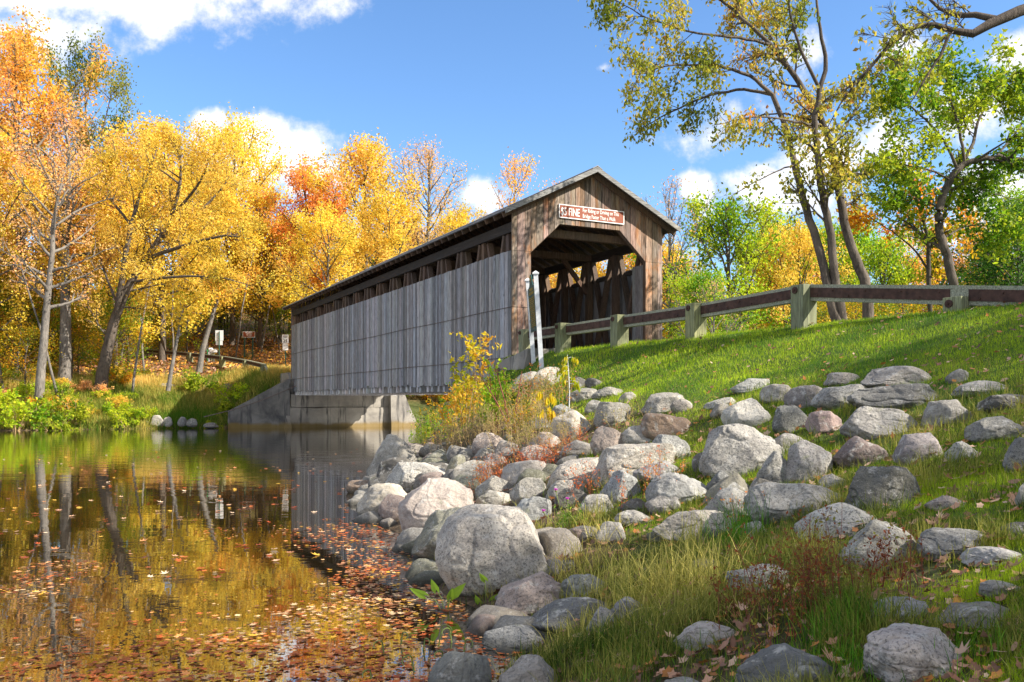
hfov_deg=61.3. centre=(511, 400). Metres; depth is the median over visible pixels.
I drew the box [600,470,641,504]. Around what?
boulder
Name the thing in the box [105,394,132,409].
shrub
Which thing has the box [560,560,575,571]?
boulder
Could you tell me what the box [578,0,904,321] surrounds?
leaning tree
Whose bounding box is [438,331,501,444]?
sapling
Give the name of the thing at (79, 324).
understory tree
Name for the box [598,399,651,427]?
weed
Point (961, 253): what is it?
tree
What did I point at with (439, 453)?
boulder
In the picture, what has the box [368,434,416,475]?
boulder
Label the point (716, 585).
weed
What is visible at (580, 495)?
boulder
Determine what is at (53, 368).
shrub
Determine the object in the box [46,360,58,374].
shrub
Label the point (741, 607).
fallen leaf
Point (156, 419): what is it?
boulder
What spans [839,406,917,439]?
boulder
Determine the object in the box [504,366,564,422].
weed
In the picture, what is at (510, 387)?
weed
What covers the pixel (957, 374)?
boulder
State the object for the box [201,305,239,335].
understory tree
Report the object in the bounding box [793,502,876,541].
boulder
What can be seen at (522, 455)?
weed
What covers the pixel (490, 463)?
stone
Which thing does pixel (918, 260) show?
tree
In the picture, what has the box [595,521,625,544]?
boulder
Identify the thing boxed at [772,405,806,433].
boulder
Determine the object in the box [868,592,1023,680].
grass tuft
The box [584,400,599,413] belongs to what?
boulder
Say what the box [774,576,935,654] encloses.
grass tuft
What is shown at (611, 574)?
grass tuft
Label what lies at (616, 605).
boulder
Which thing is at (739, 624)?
fallen leaf
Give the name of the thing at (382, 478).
boulder
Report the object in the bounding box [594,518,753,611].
grass tuft
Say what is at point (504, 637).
boulder
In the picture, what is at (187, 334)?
understory tree
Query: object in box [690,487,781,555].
grass tuft
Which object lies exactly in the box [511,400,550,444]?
weed
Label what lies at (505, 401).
bare twigs
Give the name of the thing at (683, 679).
boulder
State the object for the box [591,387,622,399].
boulder
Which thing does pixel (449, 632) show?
curled stalk
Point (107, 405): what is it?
shrub
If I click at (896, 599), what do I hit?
boulder
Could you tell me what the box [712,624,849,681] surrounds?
grass tuft
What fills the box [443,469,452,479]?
boulder
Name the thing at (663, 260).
tree
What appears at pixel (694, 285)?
bush
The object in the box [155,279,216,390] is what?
tree
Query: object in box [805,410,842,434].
boulder
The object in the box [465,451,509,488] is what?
weed
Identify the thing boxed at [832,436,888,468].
boulder
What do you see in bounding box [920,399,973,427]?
boulder
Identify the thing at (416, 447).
boulder
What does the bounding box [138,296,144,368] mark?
bare tree
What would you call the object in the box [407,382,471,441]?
weed
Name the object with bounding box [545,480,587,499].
boulder
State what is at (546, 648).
grass tuft
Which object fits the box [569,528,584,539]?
boulder
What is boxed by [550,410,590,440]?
boulder
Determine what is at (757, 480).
boulder
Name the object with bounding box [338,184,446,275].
tree
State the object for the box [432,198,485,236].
tree
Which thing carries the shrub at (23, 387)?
on the ground at (418, 403)
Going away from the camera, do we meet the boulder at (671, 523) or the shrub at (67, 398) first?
the boulder at (671, 523)
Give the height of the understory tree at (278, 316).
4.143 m
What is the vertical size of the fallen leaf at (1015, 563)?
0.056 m
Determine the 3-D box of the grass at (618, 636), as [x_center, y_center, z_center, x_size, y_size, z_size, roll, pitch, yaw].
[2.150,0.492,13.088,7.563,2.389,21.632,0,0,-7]
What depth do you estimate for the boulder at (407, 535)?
9.54 m
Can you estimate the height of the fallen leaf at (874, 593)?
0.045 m
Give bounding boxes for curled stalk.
[362,669,371,679]
[373,640,384,654]
[400,631,407,644]
[402,655,414,671]
[438,624,451,645]
[442,628,451,641]
[463,639,472,651]
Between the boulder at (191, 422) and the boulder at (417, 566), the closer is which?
the boulder at (417, 566)
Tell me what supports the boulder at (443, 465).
on the ground at (418, 403)
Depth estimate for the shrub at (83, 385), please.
53.89 m
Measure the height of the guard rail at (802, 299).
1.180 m
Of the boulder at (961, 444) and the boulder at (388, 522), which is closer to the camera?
the boulder at (961, 444)
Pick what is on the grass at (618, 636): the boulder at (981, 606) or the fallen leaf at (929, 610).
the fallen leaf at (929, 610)
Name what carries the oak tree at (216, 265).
on the ground at (418, 403)
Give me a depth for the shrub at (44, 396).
50.07 m
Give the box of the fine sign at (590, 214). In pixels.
[559,204,623,224]
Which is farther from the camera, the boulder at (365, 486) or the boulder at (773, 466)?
the boulder at (365, 486)
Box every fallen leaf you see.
[718,637,729,649]
[730,635,735,646]
[735,601,747,609]
[735,621,746,630]
[742,613,753,625]
[821,647,835,661]
[825,636,837,643]
[871,587,880,597]
[927,605,938,612]
[943,623,955,627]
[955,640,969,653]
[980,630,988,636]
[1008,479,1020,483]
[1009,558,1022,565]
[1011,641,1017,650]
[1013,462,1020,469]
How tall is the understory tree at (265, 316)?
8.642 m
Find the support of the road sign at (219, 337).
on the ground at (418, 403)
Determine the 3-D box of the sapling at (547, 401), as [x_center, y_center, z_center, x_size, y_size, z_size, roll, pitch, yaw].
[0.517,0.248,13.588,0.282,0.811,0.401,0,0,44]
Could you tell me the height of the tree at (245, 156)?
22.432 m
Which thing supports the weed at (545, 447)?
on the ground at (418, 403)
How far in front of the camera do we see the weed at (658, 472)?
8.35 m
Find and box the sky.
[0,0,1023,330]
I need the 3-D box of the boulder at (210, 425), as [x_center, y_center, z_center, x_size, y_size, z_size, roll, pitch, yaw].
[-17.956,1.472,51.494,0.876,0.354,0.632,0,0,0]
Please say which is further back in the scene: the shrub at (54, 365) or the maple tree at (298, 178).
the maple tree at (298, 178)
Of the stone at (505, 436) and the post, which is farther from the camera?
the post
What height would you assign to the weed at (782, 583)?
0.619 m
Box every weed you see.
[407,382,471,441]
[408,403,454,443]
[414,376,483,440]
[417,412,471,443]
[420,410,473,443]
[429,415,473,452]
[449,386,525,449]
[451,368,497,413]
[454,370,515,428]
[454,400,492,444]
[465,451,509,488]
[472,400,515,441]
[476,378,537,431]
[486,401,576,452]
[490,445,549,476]
[492,390,544,442]
[494,369,552,431]
[501,389,574,441]
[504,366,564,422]
[504,406,558,454]
[506,363,557,412]
[507,369,546,397]
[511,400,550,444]
[512,367,567,403]
[515,431,574,463]
[516,371,553,395]
[516,386,541,430]
[521,363,583,410]
[528,359,576,406]
[533,412,591,452]
[535,370,567,405]
[554,422,606,459]
[564,460,630,507]
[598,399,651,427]
[615,443,684,506]
[705,556,810,631]
[706,488,763,524]
[706,510,859,625]
[707,569,838,650]
[723,491,874,629]
[780,514,920,639]
[861,518,936,596]
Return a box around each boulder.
[150,415,163,426]
[163,417,172,426]
[177,417,186,426]
[186,418,197,426]
[203,422,218,427]
[345,493,363,503]
[346,480,369,492]
[348,498,360,504]
[351,511,382,523]
[354,488,367,495]
[357,483,406,514]
[358,484,367,489]
[363,473,376,479]
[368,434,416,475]
[368,471,391,487]
[376,457,410,476]
[378,494,404,520]
[380,518,397,527]
[385,462,445,493]
[392,542,405,550]
[396,527,422,542]
[398,477,473,530]
[401,540,414,552]
[404,558,437,578]
[408,569,443,584]
[409,444,422,454]
[411,507,461,560]
[412,472,428,488]
[418,444,445,456]
[418,472,443,484]
[421,458,448,463]
[425,449,445,457]
[427,462,447,469]
[428,651,491,681]
[435,504,547,595]
[440,454,447,461]
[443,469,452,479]
[445,454,465,472]
[446,445,458,454]
[447,447,466,462]
[450,460,492,480]
[452,474,481,489]
[459,448,474,460]
[466,614,495,634]
[467,605,528,626]
[471,432,502,454]
[474,448,494,460]
[475,475,513,497]
[476,490,510,504]
[482,624,554,652]
[484,453,506,464]
[491,615,534,629]
[494,440,518,456]
[495,571,560,615]
[495,578,520,598]
[499,654,557,681]
[501,460,545,485]
[507,371,536,397]
[509,477,546,505]
[516,468,549,483]
[517,496,551,520]
[518,445,551,460]
[519,379,532,396]
[523,416,549,430]
[525,432,561,447]
[530,367,560,389]
[532,597,608,631]
[536,527,552,531]
[538,527,582,557]
[542,463,557,473]
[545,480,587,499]
[546,457,598,488]
[547,558,561,575]
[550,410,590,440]
[551,404,573,415]
[555,488,586,509]
[556,454,578,465]
[558,440,592,457]
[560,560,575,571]
[561,574,607,597]
[566,388,596,403]
[568,526,597,541]
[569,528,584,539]
[570,377,584,389]
[577,494,613,515]
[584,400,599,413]
[585,378,600,387]
[586,606,615,630]
[590,426,622,455]
[590,443,675,487]
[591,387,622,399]
[593,402,630,426]
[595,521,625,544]
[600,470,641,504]
[611,596,643,620]
[614,510,651,526]
[618,392,634,402]
[620,498,644,511]
[622,425,652,443]
[633,461,679,483]
[640,392,683,413]
[640,413,691,439]
[645,472,706,504]
[645,496,680,514]
[652,434,690,460]
[652,510,736,540]
[664,676,698,681]
[670,398,692,412]
[673,621,735,650]
[692,452,701,472]
[699,423,784,477]
[702,472,748,505]
[703,397,734,409]
[703,487,747,516]
[706,470,728,489]
[709,403,727,418]
[721,398,770,426]
[725,563,788,594]
[730,378,769,393]
[735,643,835,681]
[736,521,763,537]
[743,482,839,524]
[748,477,771,488]
[756,450,787,482]
[759,384,790,403]
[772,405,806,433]
[774,433,800,450]
[783,385,821,408]
[786,440,832,482]
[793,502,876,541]
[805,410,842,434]
[810,384,866,409]
[818,473,845,487]
[823,372,859,386]
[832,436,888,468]
[838,519,916,571]
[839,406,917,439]
[845,466,920,510]
[847,383,936,409]
[860,366,931,387]
[862,623,961,681]
[868,596,928,622]
[891,432,942,466]
[916,527,984,560]
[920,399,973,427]
[924,495,965,510]
[934,601,1008,632]
[944,441,976,461]
[945,369,968,383]
[951,380,1005,396]
[959,546,1020,567]
[964,416,1023,442]
[976,394,1023,412]
[978,580,1019,599]
[998,522,1023,538]
[1002,437,1023,472]
[1014,483,1023,505]
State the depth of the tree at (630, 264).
69.21 m
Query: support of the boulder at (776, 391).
on the ground at (418, 403)
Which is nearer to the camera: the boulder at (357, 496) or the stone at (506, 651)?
the stone at (506, 651)
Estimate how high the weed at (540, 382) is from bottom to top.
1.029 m
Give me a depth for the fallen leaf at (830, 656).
3.75 m
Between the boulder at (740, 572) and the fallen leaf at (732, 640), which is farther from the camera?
the boulder at (740, 572)
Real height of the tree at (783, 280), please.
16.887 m
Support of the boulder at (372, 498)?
on the ground at (418, 403)
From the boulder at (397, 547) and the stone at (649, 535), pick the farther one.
the boulder at (397, 547)
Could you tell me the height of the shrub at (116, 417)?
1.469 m
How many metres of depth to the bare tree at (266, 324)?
76.53 m
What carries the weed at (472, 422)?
on the ground at (418, 403)
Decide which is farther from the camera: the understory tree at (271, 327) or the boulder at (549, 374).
the understory tree at (271, 327)
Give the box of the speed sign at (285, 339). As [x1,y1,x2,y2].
[282,335,288,364]
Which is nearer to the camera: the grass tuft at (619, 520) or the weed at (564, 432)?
the grass tuft at (619, 520)
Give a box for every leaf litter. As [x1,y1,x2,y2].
[0,326,290,396]
[421,301,1023,681]
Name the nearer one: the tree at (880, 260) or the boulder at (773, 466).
the boulder at (773, 466)
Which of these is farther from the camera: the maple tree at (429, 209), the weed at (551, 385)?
the maple tree at (429, 209)
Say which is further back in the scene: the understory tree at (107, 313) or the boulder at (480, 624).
the understory tree at (107, 313)
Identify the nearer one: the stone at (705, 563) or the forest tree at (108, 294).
the stone at (705, 563)
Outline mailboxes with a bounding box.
[207,348,216,361]
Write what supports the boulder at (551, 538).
on the ground at (418, 403)
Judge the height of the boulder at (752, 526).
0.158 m
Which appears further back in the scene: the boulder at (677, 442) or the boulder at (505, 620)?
the boulder at (677, 442)
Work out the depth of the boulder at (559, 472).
9.99 m
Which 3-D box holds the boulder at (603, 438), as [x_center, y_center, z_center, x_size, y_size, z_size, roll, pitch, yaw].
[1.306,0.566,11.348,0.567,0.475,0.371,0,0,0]
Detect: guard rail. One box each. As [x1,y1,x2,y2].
[140,349,268,372]
[518,284,1023,353]
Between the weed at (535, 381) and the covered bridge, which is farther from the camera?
the covered bridge
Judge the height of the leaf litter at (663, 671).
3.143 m
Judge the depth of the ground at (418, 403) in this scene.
11.81 m
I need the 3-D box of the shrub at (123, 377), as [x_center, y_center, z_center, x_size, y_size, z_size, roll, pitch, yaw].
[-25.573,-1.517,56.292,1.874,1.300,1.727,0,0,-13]
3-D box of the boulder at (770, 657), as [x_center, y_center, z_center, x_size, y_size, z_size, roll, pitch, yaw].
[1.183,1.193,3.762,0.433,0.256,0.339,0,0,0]
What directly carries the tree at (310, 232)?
on the ground at (418, 403)
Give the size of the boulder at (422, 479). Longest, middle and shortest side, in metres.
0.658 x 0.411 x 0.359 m
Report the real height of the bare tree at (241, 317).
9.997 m
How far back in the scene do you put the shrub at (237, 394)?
55.32 m
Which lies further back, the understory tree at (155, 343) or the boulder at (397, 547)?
the understory tree at (155, 343)
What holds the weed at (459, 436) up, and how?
on the ground at (418, 403)
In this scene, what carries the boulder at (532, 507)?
on the ground at (418, 403)
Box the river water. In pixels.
[0,425,528,681]
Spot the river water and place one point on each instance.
(179, 459)
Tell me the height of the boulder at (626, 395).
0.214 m
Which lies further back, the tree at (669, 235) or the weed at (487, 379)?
the tree at (669, 235)
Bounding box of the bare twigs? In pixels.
[479,365,534,432]
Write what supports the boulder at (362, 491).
on the ground at (418, 403)
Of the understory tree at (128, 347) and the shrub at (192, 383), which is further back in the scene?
the understory tree at (128, 347)
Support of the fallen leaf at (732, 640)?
on the ground at (418, 403)
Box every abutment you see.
[228,373,417,427]
[435,348,554,429]
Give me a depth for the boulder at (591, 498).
8.59 m
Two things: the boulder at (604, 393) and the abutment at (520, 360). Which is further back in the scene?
the abutment at (520, 360)
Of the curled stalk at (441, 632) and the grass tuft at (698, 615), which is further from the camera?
the curled stalk at (441, 632)
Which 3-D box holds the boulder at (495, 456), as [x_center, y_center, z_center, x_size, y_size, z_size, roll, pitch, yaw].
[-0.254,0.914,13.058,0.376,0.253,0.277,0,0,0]
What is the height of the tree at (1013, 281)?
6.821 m
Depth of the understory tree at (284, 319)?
87.42 m
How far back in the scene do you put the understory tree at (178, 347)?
68.80 m
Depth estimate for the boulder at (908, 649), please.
3.46 m
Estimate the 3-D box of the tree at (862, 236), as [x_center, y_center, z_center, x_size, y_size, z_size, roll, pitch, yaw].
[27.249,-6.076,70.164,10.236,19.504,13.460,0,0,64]
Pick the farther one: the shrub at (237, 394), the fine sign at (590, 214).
the shrub at (237, 394)
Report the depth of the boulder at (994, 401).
7.79 m
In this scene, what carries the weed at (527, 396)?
on the ground at (418, 403)
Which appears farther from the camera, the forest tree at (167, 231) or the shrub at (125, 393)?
the forest tree at (167, 231)
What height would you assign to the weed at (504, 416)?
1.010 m
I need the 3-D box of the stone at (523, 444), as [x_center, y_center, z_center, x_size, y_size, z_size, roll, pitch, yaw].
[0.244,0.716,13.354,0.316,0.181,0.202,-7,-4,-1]
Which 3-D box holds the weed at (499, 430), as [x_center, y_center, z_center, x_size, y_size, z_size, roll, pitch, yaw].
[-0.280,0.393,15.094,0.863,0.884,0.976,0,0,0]
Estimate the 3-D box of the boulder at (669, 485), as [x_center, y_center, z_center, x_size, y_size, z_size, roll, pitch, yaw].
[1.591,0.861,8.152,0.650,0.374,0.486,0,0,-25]
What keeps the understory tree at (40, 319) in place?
on the ground at (418, 403)
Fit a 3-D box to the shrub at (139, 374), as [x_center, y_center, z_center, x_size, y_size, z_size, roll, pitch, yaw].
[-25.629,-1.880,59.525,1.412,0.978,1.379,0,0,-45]
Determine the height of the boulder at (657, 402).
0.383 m
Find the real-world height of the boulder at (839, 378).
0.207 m
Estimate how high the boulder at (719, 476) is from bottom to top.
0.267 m
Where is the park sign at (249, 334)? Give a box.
[243,331,254,357]
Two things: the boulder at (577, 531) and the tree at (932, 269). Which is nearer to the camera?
the boulder at (577, 531)
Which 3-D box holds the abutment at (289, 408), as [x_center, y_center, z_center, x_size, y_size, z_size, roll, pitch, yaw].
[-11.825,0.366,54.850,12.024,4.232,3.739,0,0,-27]
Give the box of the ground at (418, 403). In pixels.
[0,291,1023,681]
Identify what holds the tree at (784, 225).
on the ground at (418, 403)
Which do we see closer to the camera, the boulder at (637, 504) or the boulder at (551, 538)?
the boulder at (551, 538)
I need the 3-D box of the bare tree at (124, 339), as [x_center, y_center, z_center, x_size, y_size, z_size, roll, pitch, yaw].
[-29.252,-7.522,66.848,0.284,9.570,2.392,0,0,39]
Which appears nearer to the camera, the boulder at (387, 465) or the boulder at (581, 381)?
the boulder at (387, 465)
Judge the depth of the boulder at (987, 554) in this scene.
4.56 m
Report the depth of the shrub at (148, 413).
51.17 m
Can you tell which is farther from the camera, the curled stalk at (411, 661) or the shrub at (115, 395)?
the shrub at (115, 395)
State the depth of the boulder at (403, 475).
12.95 m
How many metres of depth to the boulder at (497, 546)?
7.04 m
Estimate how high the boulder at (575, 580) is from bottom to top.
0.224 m
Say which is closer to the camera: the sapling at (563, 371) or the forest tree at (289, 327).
the sapling at (563, 371)
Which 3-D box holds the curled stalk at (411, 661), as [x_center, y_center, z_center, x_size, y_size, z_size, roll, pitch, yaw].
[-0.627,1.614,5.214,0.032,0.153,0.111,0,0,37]
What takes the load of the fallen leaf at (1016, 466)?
on the grass at (618, 636)
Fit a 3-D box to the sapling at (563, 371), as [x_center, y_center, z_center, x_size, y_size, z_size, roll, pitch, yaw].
[1.046,-0.319,15.988,0.449,1.073,0.474,0,0,0]
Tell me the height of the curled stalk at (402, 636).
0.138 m
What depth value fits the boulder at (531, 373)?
20.60 m
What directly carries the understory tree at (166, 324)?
on the ground at (418, 403)
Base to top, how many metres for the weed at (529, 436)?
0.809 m
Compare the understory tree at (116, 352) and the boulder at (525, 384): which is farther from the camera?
the understory tree at (116, 352)
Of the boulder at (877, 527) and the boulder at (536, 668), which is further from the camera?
the boulder at (877, 527)
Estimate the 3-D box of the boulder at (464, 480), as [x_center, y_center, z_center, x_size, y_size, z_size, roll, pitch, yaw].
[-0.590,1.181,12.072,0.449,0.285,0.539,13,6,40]
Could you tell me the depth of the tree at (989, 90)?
24.95 m
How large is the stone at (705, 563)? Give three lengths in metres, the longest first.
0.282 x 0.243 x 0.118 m
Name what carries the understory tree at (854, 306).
on the ground at (418, 403)
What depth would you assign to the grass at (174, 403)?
54.70 m
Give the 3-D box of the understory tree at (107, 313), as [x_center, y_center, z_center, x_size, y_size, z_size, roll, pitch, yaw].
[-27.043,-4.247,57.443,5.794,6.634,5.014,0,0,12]
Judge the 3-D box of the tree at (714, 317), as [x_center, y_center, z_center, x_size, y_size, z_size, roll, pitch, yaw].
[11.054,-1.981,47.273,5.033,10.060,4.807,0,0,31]
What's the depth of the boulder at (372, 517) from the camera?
11.66 m
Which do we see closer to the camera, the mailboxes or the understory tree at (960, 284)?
the understory tree at (960, 284)
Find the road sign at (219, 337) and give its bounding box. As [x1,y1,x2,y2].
[215,330,222,355]
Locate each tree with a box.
[0,5,134,366]
[0,88,139,380]
[0,108,93,315]
[0,118,131,407]
[0,139,77,339]
[0,262,36,366]
[0,273,56,369]
[0,275,57,369]
[0,315,64,388]
[0,324,13,367]
[0,364,3,390]
[3,146,105,338]
[4,304,55,348]
[16,240,35,371]
[17,257,59,399]
[18,26,151,358]
[20,265,95,364]
[21,295,84,366]
[26,278,82,345]
[34,305,100,373]
[38,159,179,365]
[40,293,94,352]
[49,305,102,372]
[50,285,155,372]
[51,268,54,347]
[53,115,282,390]
[56,263,123,349]
[77,180,173,354]
[81,110,236,360]
[82,302,156,376]
[99,298,158,365]
[118,289,173,356]
[120,293,135,355]
[123,301,169,356]
[131,266,153,391]
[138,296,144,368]
[139,164,222,328]
[139,274,198,348]
[139,286,199,349]
[147,289,215,358]
[147,309,192,357]
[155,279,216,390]
[162,268,197,340]
[167,165,263,351]
[171,271,173,358]
[177,160,259,329]
[178,102,296,344]
[195,257,257,372]
[200,303,244,334]
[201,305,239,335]
[209,301,242,335]
[216,267,250,324]
[220,177,305,347]
[235,245,255,357]
[236,151,353,309]
[236,285,281,337]
[238,266,297,328]
[245,256,268,344]
[251,224,317,342]
[254,295,256,342]
[261,263,278,351]
[262,226,326,333]
[263,275,279,347]
[263,308,290,343]
[267,195,371,329]
[270,301,290,333]
[290,127,428,286]
[331,219,373,284]
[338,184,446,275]
[377,134,478,254]
[391,225,434,252]
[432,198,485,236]
[467,147,560,219]
[533,274,557,287]
[549,255,632,287]
[573,240,696,337]
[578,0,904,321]
[625,169,737,338]
[625,181,797,337]
[662,237,708,339]
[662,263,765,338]
[667,275,760,335]
[720,198,839,328]
[736,215,867,331]
[738,228,828,326]
[781,200,912,322]
[790,220,871,319]
[798,0,1023,158]
[817,301,861,322]
[817,302,885,322]
[818,222,935,319]
[834,155,992,311]
[838,28,1023,284]
[856,281,910,319]
[860,279,933,317]
[893,218,967,312]
[898,304,942,313]
[915,217,1014,312]
[926,272,996,309]
[932,251,1012,308]
[949,188,1023,306]
[969,178,1023,282]
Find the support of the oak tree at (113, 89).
on the ground at (418, 403)
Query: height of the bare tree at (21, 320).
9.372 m
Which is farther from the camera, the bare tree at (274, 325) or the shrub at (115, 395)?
the bare tree at (274, 325)
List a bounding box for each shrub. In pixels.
[0,386,20,417]
[0,393,56,430]
[1,364,22,380]
[12,381,46,397]
[22,393,55,410]
[26,393,53,409]
[26,407,78,430]
[27,363,57,375]
[41,395,78,410]
[45,380,59,389]
[45,382,75,401]
[45,392,96,424]
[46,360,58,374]
[55,377,69,384]
[67,379,92,392]
[86,408,99,414]
[89,381,113,394]
[90,368,115,377]
[90,388,112,399]
[96,390,110,399]
[102,399,134,415]
[103,392,124,401]
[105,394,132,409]
[107,407,143,428]
[109,368,133,384]
[110,364,125,374]
[111,362,132,374]
[121,391,138,398]
[128,406,157,418]
[130,368,150,375]
[177,366,222,393]
[211,378,249,402]
[213,395,243,413]
[418,395,444,402]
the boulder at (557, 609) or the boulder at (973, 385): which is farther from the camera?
the boulder at (973, 385)
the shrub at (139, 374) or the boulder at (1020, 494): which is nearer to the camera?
the boulder at (1020, 494)
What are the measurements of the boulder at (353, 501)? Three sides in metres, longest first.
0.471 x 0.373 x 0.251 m
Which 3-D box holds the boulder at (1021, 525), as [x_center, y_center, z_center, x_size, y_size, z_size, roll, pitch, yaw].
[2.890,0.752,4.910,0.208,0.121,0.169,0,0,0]
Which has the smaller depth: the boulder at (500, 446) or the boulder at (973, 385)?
the boulder at (973, 385)
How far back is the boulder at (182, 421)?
51.37 m
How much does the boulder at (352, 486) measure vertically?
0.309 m
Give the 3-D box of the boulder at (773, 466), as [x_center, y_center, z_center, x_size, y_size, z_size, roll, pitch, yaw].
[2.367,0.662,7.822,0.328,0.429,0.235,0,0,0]
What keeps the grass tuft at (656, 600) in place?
on the ground at (418, 403)
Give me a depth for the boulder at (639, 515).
7.80 m
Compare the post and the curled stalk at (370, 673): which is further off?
the post
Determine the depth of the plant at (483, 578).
6.90 m
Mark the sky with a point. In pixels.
(486, 78)
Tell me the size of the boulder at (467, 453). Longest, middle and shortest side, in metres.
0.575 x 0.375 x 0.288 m
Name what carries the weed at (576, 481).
on the ground at (418, 403)
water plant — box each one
[410,579,465,610]
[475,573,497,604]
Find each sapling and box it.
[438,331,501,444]
[474,351,517,433]
[536,391,556,431]
[556,355,580,407]
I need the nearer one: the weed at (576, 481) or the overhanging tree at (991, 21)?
the weed at (576, 481)
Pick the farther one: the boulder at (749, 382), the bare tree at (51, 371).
the bare tree at (51, 371)
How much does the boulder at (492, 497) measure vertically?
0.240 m
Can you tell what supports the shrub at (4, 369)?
on the ground at (418, 403)
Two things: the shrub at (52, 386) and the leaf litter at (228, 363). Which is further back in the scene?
the leaf litter at (228, 363)
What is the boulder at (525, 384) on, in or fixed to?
on the ground at (418, 403)
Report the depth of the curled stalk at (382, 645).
5.60 m
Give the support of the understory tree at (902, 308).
on the ground at (418, 403)
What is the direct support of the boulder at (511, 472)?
on the ground at (418, 403)
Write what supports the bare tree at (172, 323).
on the ground at (418, 403)
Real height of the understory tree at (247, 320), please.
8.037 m
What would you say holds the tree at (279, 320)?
on the ground at (418, 403)
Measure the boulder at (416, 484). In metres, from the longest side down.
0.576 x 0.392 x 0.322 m
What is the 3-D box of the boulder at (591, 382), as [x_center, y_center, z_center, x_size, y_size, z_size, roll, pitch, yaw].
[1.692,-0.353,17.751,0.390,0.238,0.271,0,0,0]
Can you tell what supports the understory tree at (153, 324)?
on the ground at (418, 403)
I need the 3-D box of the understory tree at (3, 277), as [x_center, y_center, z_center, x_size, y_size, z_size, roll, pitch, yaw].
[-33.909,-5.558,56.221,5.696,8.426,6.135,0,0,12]
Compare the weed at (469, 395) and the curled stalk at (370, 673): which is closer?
the curled stalk at (370, 673)
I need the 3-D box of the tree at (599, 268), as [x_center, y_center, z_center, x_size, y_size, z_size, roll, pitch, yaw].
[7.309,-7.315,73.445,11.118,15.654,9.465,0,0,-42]
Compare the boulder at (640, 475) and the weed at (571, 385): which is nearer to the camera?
the boulder at (640, 475)
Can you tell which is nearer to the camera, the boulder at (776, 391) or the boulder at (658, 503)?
the boulder at (658, 503)
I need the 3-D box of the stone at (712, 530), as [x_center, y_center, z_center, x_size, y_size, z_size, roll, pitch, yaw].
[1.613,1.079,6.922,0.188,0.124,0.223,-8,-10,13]
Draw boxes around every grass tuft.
[489,628,608,673]
[512,538,704,599]
[520,593,673,655]
[540,516,640,581]
[554,617,700,681]
[564,570,741,651]
[570,511,639,551]
[592,516,817,609]
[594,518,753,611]
[628,569,814,667]
[649,505,734,557]
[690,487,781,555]
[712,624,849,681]
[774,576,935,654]
[796,596,960,681]
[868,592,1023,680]
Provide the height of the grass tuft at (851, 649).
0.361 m
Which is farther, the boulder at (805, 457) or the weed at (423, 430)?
the weed at (423, 430)
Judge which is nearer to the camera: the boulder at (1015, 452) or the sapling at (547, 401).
the boulder at (1015, 452)
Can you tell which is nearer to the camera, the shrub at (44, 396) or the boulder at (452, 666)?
the boulder at (452, 666)
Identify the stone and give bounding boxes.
[485,460,495,466]
[493,647,513,654]
[502,434,512,440]
[518,441,528,449]
[646,531,664,542]
[693,559,721,571]
[702,528,724,539]
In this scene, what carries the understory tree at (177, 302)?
on the ground at (418, 403)
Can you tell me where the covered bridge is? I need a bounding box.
[282,165,680,395]
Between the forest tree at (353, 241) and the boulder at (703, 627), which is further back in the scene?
the forest tree at (353, 241)
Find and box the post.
[525,271,543,369]
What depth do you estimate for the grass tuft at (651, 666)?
4.54 m
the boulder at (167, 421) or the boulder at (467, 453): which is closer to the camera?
the boulder at (467, 453)
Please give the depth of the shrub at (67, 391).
51.76 m
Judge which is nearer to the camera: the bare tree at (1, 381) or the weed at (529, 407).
the weed at (529, 407)
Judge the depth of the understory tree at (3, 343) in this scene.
55.57 m
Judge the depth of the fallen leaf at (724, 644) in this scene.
4.29 m
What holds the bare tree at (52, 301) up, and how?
on the ground at (418, 403)
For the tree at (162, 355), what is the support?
on the ground at (418, 403)
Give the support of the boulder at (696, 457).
on the ground at (418, 403)
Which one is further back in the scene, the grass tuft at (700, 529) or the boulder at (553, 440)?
the boulder at (553, 440)
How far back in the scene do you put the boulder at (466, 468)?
12.29 m
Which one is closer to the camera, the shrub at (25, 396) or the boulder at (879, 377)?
the boulder at (879, 377)
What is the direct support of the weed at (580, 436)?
on the ground at (418, 403)
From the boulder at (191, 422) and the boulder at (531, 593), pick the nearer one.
the boulder at (531, 593)
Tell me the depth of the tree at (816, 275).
73.64 m
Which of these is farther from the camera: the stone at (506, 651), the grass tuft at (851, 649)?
the stone at (506, 651)
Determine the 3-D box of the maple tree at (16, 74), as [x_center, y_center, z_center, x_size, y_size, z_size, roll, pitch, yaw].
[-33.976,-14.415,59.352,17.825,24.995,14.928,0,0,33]
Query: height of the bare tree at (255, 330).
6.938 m
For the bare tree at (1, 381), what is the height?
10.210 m
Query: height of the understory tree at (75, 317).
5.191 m
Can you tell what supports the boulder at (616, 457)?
on the ground at (418, 403)
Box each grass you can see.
[0,362,290,429]
[409,350,1023,681]
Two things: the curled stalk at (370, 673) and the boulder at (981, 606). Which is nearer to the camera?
the boulder at (981, 606)
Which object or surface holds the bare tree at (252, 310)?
on the ground at (418, 403)
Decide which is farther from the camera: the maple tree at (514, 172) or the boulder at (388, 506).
the maple tree at (514, 172)
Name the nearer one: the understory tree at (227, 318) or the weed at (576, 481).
the weed at (576, 481)
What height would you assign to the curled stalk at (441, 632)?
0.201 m
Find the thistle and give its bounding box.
[541,488,586,528]
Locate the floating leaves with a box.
[0,510,521,681]
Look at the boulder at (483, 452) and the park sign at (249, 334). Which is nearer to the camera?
the boulder at (483, 452)
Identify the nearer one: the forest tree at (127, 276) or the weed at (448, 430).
the weed at (448, 430)
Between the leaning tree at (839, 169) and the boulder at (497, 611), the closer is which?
the boulder at (497, 611)

